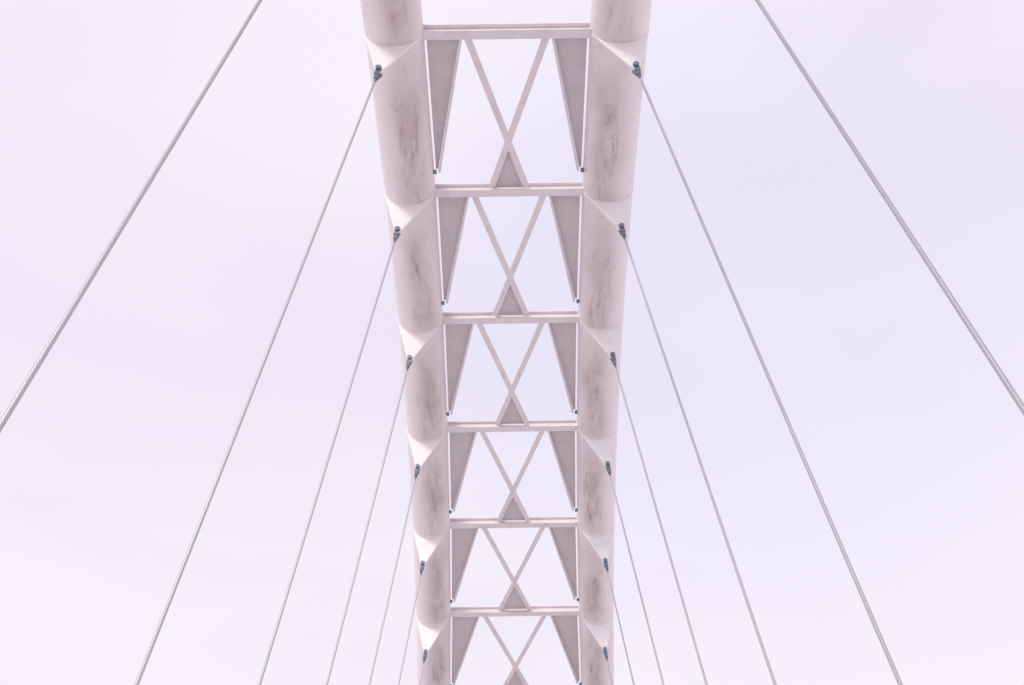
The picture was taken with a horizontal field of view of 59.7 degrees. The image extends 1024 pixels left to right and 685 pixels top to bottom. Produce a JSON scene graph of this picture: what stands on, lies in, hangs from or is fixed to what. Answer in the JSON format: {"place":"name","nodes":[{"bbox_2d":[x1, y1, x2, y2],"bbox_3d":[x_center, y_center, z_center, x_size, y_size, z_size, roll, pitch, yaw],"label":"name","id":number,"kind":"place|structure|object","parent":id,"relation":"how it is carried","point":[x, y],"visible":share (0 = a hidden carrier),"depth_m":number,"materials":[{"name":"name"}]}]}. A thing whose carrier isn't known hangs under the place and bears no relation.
{"place":"outdoors","nodes":[
{"label":"outdoors","id":0,"kind":"place"},
{"bbox_2d":[0,0,1023,684],"label":"sky","id":1,"kind":"structure","parent":0,"point":[911,441],"materials":[{"name":"white"}]},
{"bbox_3d":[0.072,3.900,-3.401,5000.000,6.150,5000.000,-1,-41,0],"label":"ground","id":2,"kind":"structure","parent":0,"visible":0},
{"bbox_2d":[360,0,450,684],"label":"arch tube","id":3,"kind":"object","parent":2,"relation":"on","point":[400,93],"visible":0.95,"depth_m":22.36,"materials":[{"name":"white paint"}]},
{"bbox_2d":[364,26,648,652],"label":"hanger gussets","id":4,"kind":"object","parent":3,"relation":"attached to","point":[614,213],"visible":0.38,"depth_m":23.16,"materials":[{"name":"white metal"}]},
{"bbox_2d":[373,61,641,662],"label":"hanger sockets","id":5,"kind":"object","parent":4,"relation":"attached to","point":[636,72],"visible":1,"depth_m":22.59,"materials":[{"name":"grey metal"}]},
{"bbox_2d":[0,0,1023,684],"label":"hanger cables","id":6,"kind":"object","parent":5,"relation":"attached to","point":[792,432],"visible":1,"depth_m":11.59,"materials":[{"name":"grey metal"}]},
{"bbox_2d":[422,22,591,616],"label":"cross beams","id":7,"kind":"structure","parent":3,"relation":"attached to","point":[504,31],"depth_m":23.61,"materials":[{"name":"metal"}]},
{"bbox_2d":[427,38,586,684],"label":"bracing plates","id":8,"kind":"object","parent":7,"relation":"attached to","point":[442,54],"visible":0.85,"depth_m":24.01,"materials":[{"name":"paint"}]},
{"bbox_2d":[438,39,578,684],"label":"bracing","id":9,"kind":"object","parent":7,"relation":"attached to","point":[507,135],"visible":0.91,"depth_m":23.95,"materials":[{"name":"paint"}]},
{"bbox_2d":[434,168,583,684],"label":"bracing clips","id":10,"kind":"object","parent":7,"relation":"attached to","point":[443,302],"visible":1,"depth_m":25.79,"materials":[{"name":"metal"}]},
{"bbox_2d":[577,0,651,684],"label":"arch tube","id":11,"kind":"object","parent":2,"relation":"on","point":[613,100],"visible":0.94,"depth_m":22.42,"materials":[{"name":"white paint"}]}
]}

